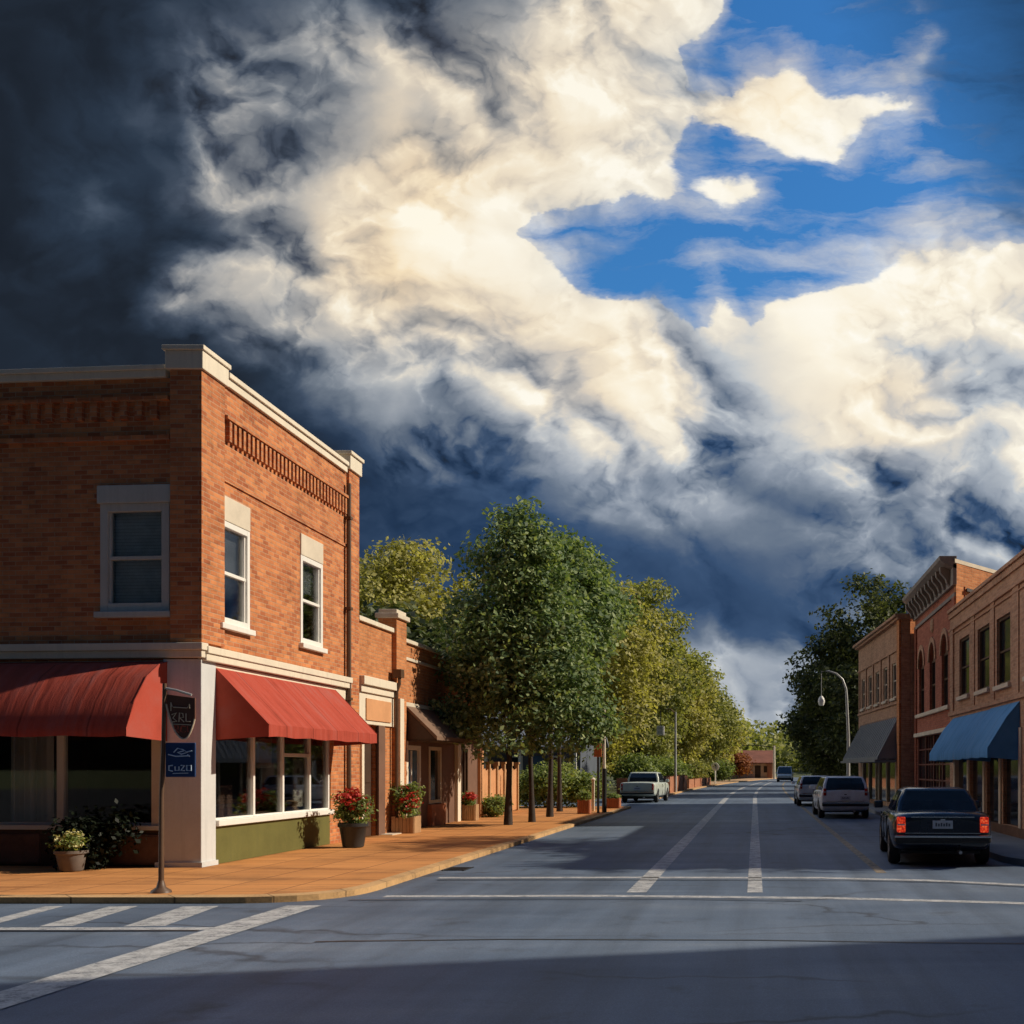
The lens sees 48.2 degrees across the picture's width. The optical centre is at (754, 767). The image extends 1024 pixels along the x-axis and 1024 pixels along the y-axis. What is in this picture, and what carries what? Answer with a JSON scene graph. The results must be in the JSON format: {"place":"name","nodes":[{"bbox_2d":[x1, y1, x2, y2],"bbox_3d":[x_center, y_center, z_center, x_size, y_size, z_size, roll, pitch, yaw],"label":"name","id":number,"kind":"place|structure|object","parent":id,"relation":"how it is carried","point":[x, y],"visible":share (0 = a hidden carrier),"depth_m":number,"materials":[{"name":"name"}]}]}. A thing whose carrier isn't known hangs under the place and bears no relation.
{"place":"outdoors","nodes":[
{"label":"outdoors","id":0,"kind":"place"},
{"bbox_2d":[0,806,624,894],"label":"sidewalk","id":1,"kind":"structure","parent":0,"point":[334,866],"depth_m":17.73,"materials":[{"name":"concrete"}]},
{"bbox_2d":[45,828,90,871],"bbox_3d":[-10.679,1.280,17.184,0.622,0.679,0.621,0,0,41],"label":"flower pot","id":2,"kind":"object","parent":1,"relation":"on","point":[71,860],"visible":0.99,"depth_m":17.09,"materials":[{"name":"ceramic"}]},
{"bbox_2d":[34,798,146,870],"bbox_3d":[-10.601,1.102,17.604,1.678,1.243,1.121,0,0,0],"label":"bush","id":3,"kind":"object","parent":1,"relation":"on","point":[110,831],"visible":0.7,"depth_m":17.54,"materials":[{"name":"green plant"}]},
{"bbox_2d":[150,683,195,893],"bbox_3d":[-7.560,0.260,14.300,0.580,2.721,0.260,0,0,0],"label":"sign post","id":4,"kind":"object","parent":1,"relation":"on","point":[181,757],"visible":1,"depth_m":14.29,"materials":[{"name":"brown metal"}]},
{"bbox_2d":[0,345,376,866],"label":"brick building","id":5,"kind":"structure","parent":1,"relation":"on","point":[185,518],"depth_m":18.27,"materials":[{"name":"brick"}]},
{"bbox_2d":[11,736,53,821],"bbox_3d":[-12.500,0.200,19.007,0.700,2.400,0.115,0,0,0],"label":"curtain","id":6,"kind":"object","parent":5,"relation":"hanging from","point":[32,779],"visible":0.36,"depth_m":19.00,"materials":[{"name":"fabric"}]},
{"bbox_2d":[0,736,160,829],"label":"shop window","id":7,"kind":"structure","parent":5,"relation":"in","point":[62,741],"depth_m":18.20,"materials":[{"name":"grey paint"}]},
{"bbox_2d":[94,484,169,617],"bbox_3d":[-10.192,-3.560,18.143,1.320,2.180,0.290,0,0,5],"label":"window","id":8,"kind":"structure","parent":5,"relation":"in","point":[135,519],"depth_m":18.13,"materials":[{"name":"glass"}]},
{"bbox_2d":[220,496,255,635],"bbox_3d":[-9.210,-3.515,19.185,0.460,2.290,1.230,0,0,0],"label":"window","id":9,"kind":"structure","parent":5,"relation":"in","point":[237,515],"depth_m":19.38,"materials":[{"name":"white paint"}]},
{"bbox_2d":[216,737,333,825],"bbox_3d":[-9.110,-0.160,20.995,0.260,2.280,5.110,0,0,0],"label":"shop window","id":10,"kind":"structure","parent":5,"relation":"in","point":[259,779],"depth_m":20.78,"materials":[{"name":"white paint"}]},
{"bbox_2d":[299,533,327,653],"bbox_3d":[-9.210,-3.545,22.510,0.460,2.290,1.240,0,0,0],"label":"window","id":11,"kind":"structure","parent":5,"relation":"in","point":[311,551],"depth_m":22.59,"materials":[{"name":"white paint"}]},
{"bbox_2d":[328,787,378,847],"bbox_3d":[-8.257,0.999,22.498,0.930,1.242,1.153,0,0,-41],"label":"flower pot","id":12,"kind":"object","parent":1,"relation":"on","point":[352,807],"visible":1,"depth_m":22.31,"materials":[{"name":"ceramic"}]},
{"bbox_2d":[389,781,425,832],"bbox_3d":[-8.718,0.967,27.479,0.941,1.306,0.850,0,0,0],"label":"flower pot","id":13,"kind":"object","parent":1,"relation":"on","point":[409,800],"visible":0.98,"depth_m":27.29,"materials":[{"name":"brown wood"}]},
{"bbox_2d":[406,638,483,827],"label":"shop building","id":14,"kind":"structure","parent":1,"relation":"on","point":[443,769],"depth_m":30.66,"materials":[{"name":"brown paint"}]},
{"bbox_2d":[429,746,441,803],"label":"window","id":15,"kind":"structure","parent":14,"relation":"in","point":[435,753],"depth_m":31.47,"materials":[{"name":"glass"}]},
{"bbox_2d":[461,746,468,799],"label":"window","id":16,"kind":"structure","parent":14,"relation":"in","point":[464,756],"depth_m":34.38,"materials":[{"name":"black glass"}]},
{"bbox_2d":[461,791,478,820],"bbox_3d":[-8.856,1.157,33.974,0.682,0.926,0.660,0,0,0],"label":"flower pot","id":17,"kind":"object","parent":1,"relation":"on","point":[470,810],"visible":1,"depth_m":33.78,"materials":[{"name":"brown wood"}]},
{"bbox_2d":[481,793,513,816],"bbox_3d":[-8.759,1.288,36.639,1.349,0.937,1.542,0,0,0],"label":"bush","id":18,"kind":"object","parent":1,"relation":"on","point":[493,806],"visible":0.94,"depth_m":36.34,"materials":[{"name":"green plant"}]},
{"bbox_2d":[484,762,519,815],"bbox_3d":[-9.110,0.710,39.255,0.200,1.860,5.810,0,0,0],"label":"wooden fence","id":19,"kind":"object","parent":1,"relation":"on","point":[495,780],"visible":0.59,"depth_m":39.33,"materials":[{"name":"brown wood"}]},
{"bbox_2d":[455,564,596,821],"bbox_3d":[-6.916,-2.387,32.953,4.175,8.019,4.747,0,0,0],"label":"maple tree","id":20,"kind":"object","parent":1,"relation":"on","point":[531,815],"visible":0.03,"depth_m":32.90,"materials":[{"name":"green plant"}]},
{"bbox_2d":[419,495,633,824],"bbox_3d":[-6.729,-3.051,31.151,6.608,9.349,4.628,0,0,0],"label":"maple tree","id":21,"kind":"object","parent":1,"relation":"on","point":[489,667],"visible":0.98,"depth_m":30.61,"materials":[{"name":"green plant"}]},
{"bbox_2d":[519,760,584,807],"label":"bush","id":22,"kind":"object","parent":1,"relation":"on","point":[540,787],"visible":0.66,"depth_m":44.73,"materials":[{"name":"green plant"}]},
{"bbox_2d":[576,789,591,813],"bbox_3d":[-6.057,1.180,38.953,0.596,0.881,0.630,0,0,0],"label":"flower pot","id":23,"kind":"object","parent":1,"relation":"on","point":[583,804],"visible":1,"depth_m":38.80,"materials":[{"name":"ceramic"}]},
{"bbox_2d":[563,770,612,807],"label":"bush","id":24,"kind":"object","parent":1,"relation":"on","point":[584,782],"visible":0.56,"depth_m":45.22,"materials":[{"name":"green plant"}]},
{"bbox_2d":[542,536,640,816],"bbox_3d":[-6.348,-3.131,36.633,4.867,9.508,5.416,0,0,-29],"label":"maple tree","id":25,"kind":"object","parent":1,"relation":"on","point":[590,587],"visible":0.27,"depth_m":35.99,"materials":[{"name":"green plant"}]},
{"bbox_2d":[591,777,595,810],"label":"post","id":26,"kind":"object","parent":1,"relation":"on","point":[593,779],"visible":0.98,"depth_m":41.15,"materials":[{"name":"beige paint"}]},
{"bbox_2d":[594,743,601,812],"bbox_3d":[-5.670,0.340,39.678,0.280,2.560,0.135,0,0,0],"label":"street sign","id":27,"kind":"object","parent":1,"relation":"on","point":[598,754],"visible":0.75,"depth_m":39.66,"materials":[{"name":"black metal"}]},
{"bbox_2d":[554,525,648,811],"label":"maple tree","id":28,"kind":"object","parent":1,"relation":"on","point":[559,807],"visible":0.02,"depth_m":40.94,"materials":[{"name":"green plant"}]},
{"bbox_2d":[607,792,620,807],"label":"flower pot","id":29,"kind":"object","parent":1,"relation":"on","point":[614,801],"visible":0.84,"depth_m":44.21,"materials":[{"name":"ceramic"}]},
{"bbox_2d":[602,709,637,812],"bbox_3d":[-4.869,-0.330,40.000,1.383,3.900,0.170,0,0,0],"label":"signal pole","id":30,"kind":"object","parent":1,"relation":"on","point":[604,789],"visible":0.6,"depth_m":39.94,"materials":[{"name":"black metal"}]},
{"bbox_2d":[359,609,409,836],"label":"shop building","id":31,"kind":"structure","parent":0,"point":[382,683],"depth_m":26.74,"materials":[{"name":"orange brick"}]},
{"bbox_2d":[364,726,370,835],"bbox_3d":[-9.185,0.310,25.905,0.130,2.620,0.930,0,0,0],"label":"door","id":32,"kind":"structure","parent":31,"relation":"in","point":[367,747],"depth_m":26.12,"materials":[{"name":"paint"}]},
{"bbox_2d":[0,777,1023,1023],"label":"road","id":33,"kind":"structure","parent":0,"point":[404,961],"depth_m":10.65,"materials":[{"name":"asphalt"}]},
{"bbox_2d":[0,906,61,922],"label":"crosswalk stripe","id":34,"kind":"object","parent":33,"relation":"on","point":[19,915],"visible":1,"depth_m":12.82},
{"bbox_2d":[42,906,136,925],"bbox_3d":[-7.625,1.696,12.650,0.340,0.001,1.718,0,0,-8],"label":"crosswalk stripe","id":35,"kind":"object","parent":33,"relation":"on","point":[82,918],"visible":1,"depth_m":12.56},
{"bbox_2d":[0,930,198,930],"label":"sealed joint","id":36,"kind":"object","parent":33,"relation":"on","point":[99,930],"visible":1,"depth_m":11.47,"materials":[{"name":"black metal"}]},
{"bbox_2d":[0,927,212,929],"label":"crosswalk line","id":37,"kind":"object","parent":33,"relation":"on","point":[105,928],"visible":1,"depth_m":11.62,"materials":[{"name":"paint"}]},
{"bbox_2d":[0,905,320,1008],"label":"crosswalk edge line","id":38,"kind":"object","parent":33,"relation":"on","point":[37,988],"visible":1,"depth_m":9.77,"materials":[{"name":"paint"}]},
{"bbox_2d":[123,906,216,926],"bbox_3d":[-6.675,1.696,12.650,0.420,0.001,1.718,0,0,-8],"label":"crosswalk stripe","id":39,"kind":"object","parent":33,"relation":"on","point":[188,910],"visible":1,"depth_m":12.56,"materials":[{"name":"paint"}]},
{"bbox_2d":[0,806,630,903],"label":"kerb","id":40,"kind":"structure","parent":33,"relation":"on","point":[380,884],"depth_m":13.98,"materials":[{"name":"concrete"}]},
{"bbox_2d":[441,867,473,870],"bbox_3d":[-4.990,1.693,18.475,0.380,0.012,0.650,0,0,0],"label":"drain grate","id":41,"kind":"object","parent":33,"relation":"on","point":[456,868],"visible":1,"depth_m":18.46,"materials":[{"name":"black metal"}]},
{"bbox_2d":[350,898,801,900],"bbox_3d":[-2.298,1.688,14.146,5.806,0.001,0.242,0,0,1],"label":"sealed joint","id":42,"kind":"object","parent":33,"relation":"on","point":[607,898],"visible":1,"depth_m":14.23,"materials":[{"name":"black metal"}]},
{"bbox_2d":[620,772,668,801],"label":"pickup truck","id":43,"kind":"object","parent":33,"relation":"on","point":[636,786],"visible":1,"depth_m":54.03,"materials":[{"name":"white paint"}]},
{"bbox_2d":[315,939,1023,943],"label":"sealed joint","id":44,"kind":"object","parent":33,"relation":"on","point":[664,939],"visible":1,"depth_m":10.81,"materials":[{"name":"asphalt"}]},
{"bbox_2d":[627,780,772,891],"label":"line","id":45,"kind":"object","parent":33,"relation":"on","point":[659,867],"visible":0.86,"depth_m":21.32,"materials":[{"name":"paint"}]},
{"bbox_2d":[384,895,1023,903],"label":"crosswalk line","id":46,"kind":"object","parent":33,"relation":"on","point":[964,901],"visible":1,"depth_m":14.52,"materials":[{"name":"paint"}]},
{"bbox_2d":[660,778,776,798],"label":"kerb","id":47,"kind":"structure","parent":33,"relation":"on","point":[674,793],"depth_m":95.86,"materials":[{"name":"concrete"}]},
{"bbox_2d":[437,877,1023,885],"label":"crosswalk line","id":48,"kind":"object","parent":33,"relation":"on","point":[763,877],"visible":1,"depth_m":17.04,"materials":[{"name":"paint"}]},
{"bbox_2d":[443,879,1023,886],"bbox_3d":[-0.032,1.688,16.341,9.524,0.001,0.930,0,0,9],"label":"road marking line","id":49,"kind":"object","parent":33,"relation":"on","point":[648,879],"visible":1,"depth_m":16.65,"materials":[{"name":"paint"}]},
{"bbox_2d":[740,745,775,778],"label":"utility pole","id":50,"kind":"object","parent":33,"relation":"on","point":[774,771],"visible":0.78,"depth_m":171.86,"materials":[{"name":"beige paint"}]},
{"bbox_2d":[747,781,774,891],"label":"line","id":51,"kind":"object","parent":33,"relation":"on","point":[755,871],"visible":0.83,"depth_m":21.08,"materials":[{"name":"paint"}]},
{"bbox_2d":[775,766,793,781],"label":"van","id":52,"kind":"object","parent":33,"relation":"on","point":[784,772],"visible":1,"depth_m":134.88,"materials":[{"name":"paint"}]},
{"bbox_2d":[791,775,825,805],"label":"parked car","id":53,"kind":"object","parent":33,"relation":"on","point":[803,791],"visible":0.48,"depth_m":48.74,"materials":[{"name":"white paint"}]},
{"bbox_2d":[782,781,885,872],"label":"parking line","id":54,"kind":"object","parent":33,"relation":"on","point":[870,863],"visible":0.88,"depth_m":24.71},
{"bbox_2d":[810,776,869,817],"bbox_3d":[2.982,0.990,38.882,2.020,1.420,4.535,0,0,-1],"label":"parked car","id":55,"kind":"object","parent":33,"relation":"on","point":[840,793],"visible":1,"depth_m":36.80,"materials":[{"name":"paint"}]},
{"bbox_2d":[874,787,991,863],"bbox_3d":[3.343,1.030,21.028,2.080,1.340,4.735,0,0,4],"label":"parked car","id":56,"kind":"object","parent":33,"relation":"on","point":[948,820],"visible":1,"depth_m":18.91,"materials":[{"name":"blue paint"}]},
{"bbox_2d":[0,0,1023,755],"label":"sky","id":57,"kind":"structure","parent":0,"point":[730,290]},
{"bbox_2d":[596,777,731,798],"bbox_3d":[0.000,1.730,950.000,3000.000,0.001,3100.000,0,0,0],"label":"ground","id":58,"kind":"structure","parent":0,"point":[612,790],"depth_m":97.59,"materials":[{"name":"green plant"}]},
{"bbox_2d":[359,578,427,620],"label":"leafy tree","id":59,"kind":"object","parent":58,"relation":"on","point":[373,604],"depth_m":62.44,"materials":[{"name":"green plant"}]},
{"bbox_2d":[359,536,484,713],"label":"leafy tree","id":60,"kind":"object","parent":58,"relation":"on","point":[393,570],"visible":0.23,"depth_m":56.33,"materials":[{"name":"green plant"}]},
{"bbox_2d":[359,599,494,723],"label":"leafy tree","id":61,"kind":"object","parent":58,"relation":"on","point":[414,627],"visible":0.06,"depth_m":49.10,"materials":[{"name":"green plant"}]},
{"bbox_2d":[483,707,608,798],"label":"house","id":62,"kind":"structure","parent":58,"relation":"on","point":[587,765],"depth_m":63.00,"materials":[{"name":"grey"}]},
{"bbox_2d":[512,756,522,771],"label":"window","id":63,"kind":"structure","parent":62,"relation":"in","point":[514,759],"depth_m":62.95,"materials":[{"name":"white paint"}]},
{"bbox_2d":[533,756,544,770],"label":"door","id":64,"kind":"structure","parent":62,"relation":"in","point":[536,759],"depth_m":62.95,"materials":[{"name":"blue glass"}]},
{"bbox_2d":[522,762,584,803],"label":"bush","id":65,"kind":"object","parent":58,"relation":"on","point":[568,766],"visible":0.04,"depth_m":51.73,"materials":[{"name":"green plant"}]},
{"bbox_2d":[577,580,684,786],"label":"leafy tree","id":66,"kind":"object","parent":58,"relation":"on","point":[636,660],"visible":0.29,"depth_m":75.29,"materials":[{"name":"green plant"}]},
{"bbox_2d":[607,749,666,788],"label":"bush","id":67,"kind":"object","parent":58,"relation":"on","point":[635,762],"visible":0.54,"depth_m":71.53,"materials":[{"name":"green plant"}]},
{"bbox_2d":[600,623,695,782],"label":"leafy tree","id":68,"kind":"object","parent":58,"relation":"on","point":[654,728],"depth_m":98.90,"materials":[{"name":"green plant"}]},
{"bbox_2d":[617,775,686,795],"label":"wooden fence","id":69,"kind":"object","parent":58,"relation":"on","point":[681,782],"visible":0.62,"depth_m":72.98,"materials":[{"name":"red wood"}]},
{"bbox_2d":[597,577,720,761],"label":"leafy tree","id":70,"kind":"object","parent":58,"relation":"on","point":[661,745],"visible":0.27,"depth_m":91.22,"materials":[{"name":"green plant"}]},
{"bbox_2d":[643,754,684,776],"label":"bush","id":71,"kind":"object","parent":58,"relation":"on","point":[668,766],"visible":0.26,"depth_m":83.18,"materials":[{"name":"green plant"}]},
{"bbox_2d":[665,755,695,778],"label":"bush","id":72,"kind":"object","parent":58,"relation":"on","point":[686,771],"visible":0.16,"depth_m":98.14,"materials":[{"name":"green plant"}]},
{"bbox_2d":[651,648,727,766],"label":"leafy tree","id":73,"kind":"object","parent":58,"relation":"on","point":[690,748],"visible":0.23,"depth_m":110.78,"materials":[{"name":"green plant"}]},
{"bbox_2d":[684,757,713,778],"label":"bush","id":74,"kind":"object","parent":58,"relation":"on","point":[700,767],"visible":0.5,"depth_m":111.01,"materials":[{"name":"green plant"}]},
{"bbox_2d":[687,777,710,787],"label":"wooden fence","id":75,"kind":"object","parent":58,"relation":"on","point":[696,782],"visible":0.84,"depth_m":95.58,"materials":[{"name":"red wood"}]},
{"bbox_2d":[612,718,810,771],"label":"woods","id":76,"kind":"object","parent":58,"relation":"on","point":[770,740],"visible":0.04,"depth_m":260.06,"materials":[{"name":"green plant"}]},
{"bbox_2d":[678,648,747,773],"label":"leafy tree","id":77,"kind":"object","parent":58,"relation":"on","point":[731,729],"visible":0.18,"depth_m":132.60,"materials":[{"name":"green plant"}]},
{"bbox_2d":[704,758,736,780],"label":"bush","id":78,"kind":"object","parent":58,"relation":"on","point":[724,771],"visible":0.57,"depth_m":139.00,"materials":[{"name":"green plant"}]},
{"bbox_2d":[702,696,754,765],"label":"leafy tree","id":79,"kind":"object","parent":58,"relation":"on","point":[732,750],"visible":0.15,"depth_m":158.95,"materials":[{"name":"green plant"}]},
{"bbox_2d":[726,752,756,778],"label":"bush","id":80,"kind":"object","parent":58,"relation":"on","point":[741,763],"visible":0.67,"depth_m":170.35,"materials":[{"name":"red plant"}]},
{"bbox_2d":[725,750,772,778],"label":"house","id":81,"kind":"structure","parent":58,"relation":"on","point":[762,767],"depth_m":176.00,"materials":[{"name":"brick"}]},
{"bbox_2d":[755,765,760,777],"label":"door","id":82,"kind":"structure","parent":81,"relation":"in","point":[757,767],"depth_m":175.94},
{"bbox_2d":[777,696,837,774],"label":"leafy tree","id":83,"kind":"object","parent":58,"relation":"on","point":[807,763],"visible":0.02,"depth_m":103.73,"materials":[{"name":"green plant"}]},
{"bbox_2d":[786,700,838,774],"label":"leafy tree","id":84,"kind":"object","parent":58,"relation":"on","point":[800,762],"visible":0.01,"depth_m":138.16,"materials":[{"name":"green plant"}]},
{"bbox_2d":[776,640,858,775],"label":"leafy tree","id":85,"kind":"object","parent":58,"relation":"on","point":[802,734],"visible":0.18,"depth_m":82.60,"materials":[{"name":"green plant"}]},
{"bbox_2d":[869,807,1023,865],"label":"kerb","id":86,"kind":"structure","parent":58,"relation":"on","point":[996,855],"depth_m":19.87,"materials":[{"name":"grey concrete"}]},
{"bbox_2d":[607,757,811,776],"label":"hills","id":87,"kind":"structure","parent":0,"point":[796,774],"depth_m":221.62,"materials":[{"name":"green plant"}]},
{"bbox_2d":[659,777,776,798],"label":"path","id":88,"kind":"structure","parent":0,"point":[726,781],"depth_m":132.01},
{"bbox_2d":[657,708,676,791],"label":"street lamp","id":89,"kind":"object","parent":88,"relation":"on","point":[660,729],"visible":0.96,"depth_m":73.94,"materials":[{"name":"metal"}]},
{"bbox_2d":[711,763,718,783],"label":"road sign","id":90,"kind":"object","parent":88,"relation":"on","point":[715,767],"visible":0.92,"depth_m":114.84,"materials":[{"name":"metal"}]},
{"bbox_2d":[841,613,914,805],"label":"brick building","id":91,"kind":"structure","parent":0,"point":[880,750],"depth_m":45.07,"materials":[{"name":"brick"}]},
{"bbox_2d":[860,679,864,711],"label":"window","id":92,"kind":"structure","parent":91,"relation":"in","point":[863,709],"depth_m":52.34,"materials":[{"name":"glass"}]},
{"bbox_2d":[866,676,871,709],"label":"window","id":93,"kind":"structure","parent":91,"relation":"in","point":[869,707],"depth_m":50.28,"materials":[{"name":"glass"}]},
{"bbox_2d":[873,672,878,706],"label":"window","id":94,"kind":"structure","parent":91,"relation":"in","point":[875,705],"depth_m":48.38,"materials":[{"name":"glass"}]},
{"bbox_2d":[881,668,887,704],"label":"window","id":95,"kind":"structure","parent":91,"relation":"in","point":[886,701],"depth_m":46.37,"materials":[{"name":"glass"}]},
{"bbox_2d":[889,663,896,701],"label":"window","id":96,"kind":"structure","parent":91,"relation":"in","point":[894,698],"depth_m":44.45,"materials":[{"name":"glass"}]},
{"bbox_2d":[869,803,1023,856],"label":"sidewalk","id":97,"kind":"structure","parent":0,"point":[1007,844],"depth_m":23.02,"materials":[{"name":"grey concrete"}]},
{"bbox_2d":[818,670,849,775],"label":"street lamp","id":98,"kind":"object","parent":97,"relation":"on","point":[821,701],"visible":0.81,"depth_m":57.94,"materials":[{"name":"metal"}]},
{"bbox_2d":[782,568,915,775],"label":"leafy tree","id":99,"kind":"object","parent":97,"relation":"on","point":[877,612],"visible":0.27,"depth_m":67.15,"materials":[{"name":"green plant"}]},
{"bbox_2d":[902,556,996,786],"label":"brick building","id":100,"kind":"structure","parent":0,"point":[940,588],"depth_m":37.78,"materials":[{"name":"brick"}]},
{"bbox_2d":[917,645,924,712],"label":"window","id":101,"kind":"structure","parent":100,"relation":"in","point":[921,648],"depth_m":41.37,"materials":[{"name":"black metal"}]},
{"bbox_2d":[927,637,935,708],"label":"window","id":102,"kind":"structure","parent":100,"relation":"in","point":[932,641],"depth_m":38.92,"materials":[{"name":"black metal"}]},
{"bbox_2d":[939,628,948,705],"bbox_3d":[6.265,-3.297,35.925,0.230,2.555,1.650,0,0,0],"label":"window","id":103,"kind":"structure","parent":100,"relation":"in","point":[944,631],"depth_m":36.36,"materials":[{"name":"glass"}]},
{"bbox_2d":[929,549,1023,838],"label":"brick building","id":104,"kind":"structure","parent":0,"point":[979,745],"depth_m":27.55,"materials":[{"name":"brown brick"}]},
{"bbox_2d":[956,635,969,700],"bbox_3d":[6.035,-2.865,31.550,0.250,1.790,1.700,0,0,0],"label":"window","id":105,"kind":"structure","parent":104,"relation":"in","point":[965,694],"depth_m":31.90,"materials":[{"name":"black glass"}]},
{"bbox_2d":[974,624,989,695],"bbox_3d":[6.035,-2.835,28.900,0.250,1.770,1.700,0,0,0],"label":"window","id":106,"kind":"structure","parent":104,"relation":"in","point":[984,687],"depth_m":29.26,"materials":[{"name":"black glass"}]},
{"bbox_2d":[992,613,1010,690],"bbox_3d":[6.035,-2.795,26.575,0.250,1.770,1.650,0,0,0],"label":"window","id":107,"kind":"structure","parent":104,"relation":"in","point":[1004,623],"depth_m":26.81,"materials":[{"name":"glass"}]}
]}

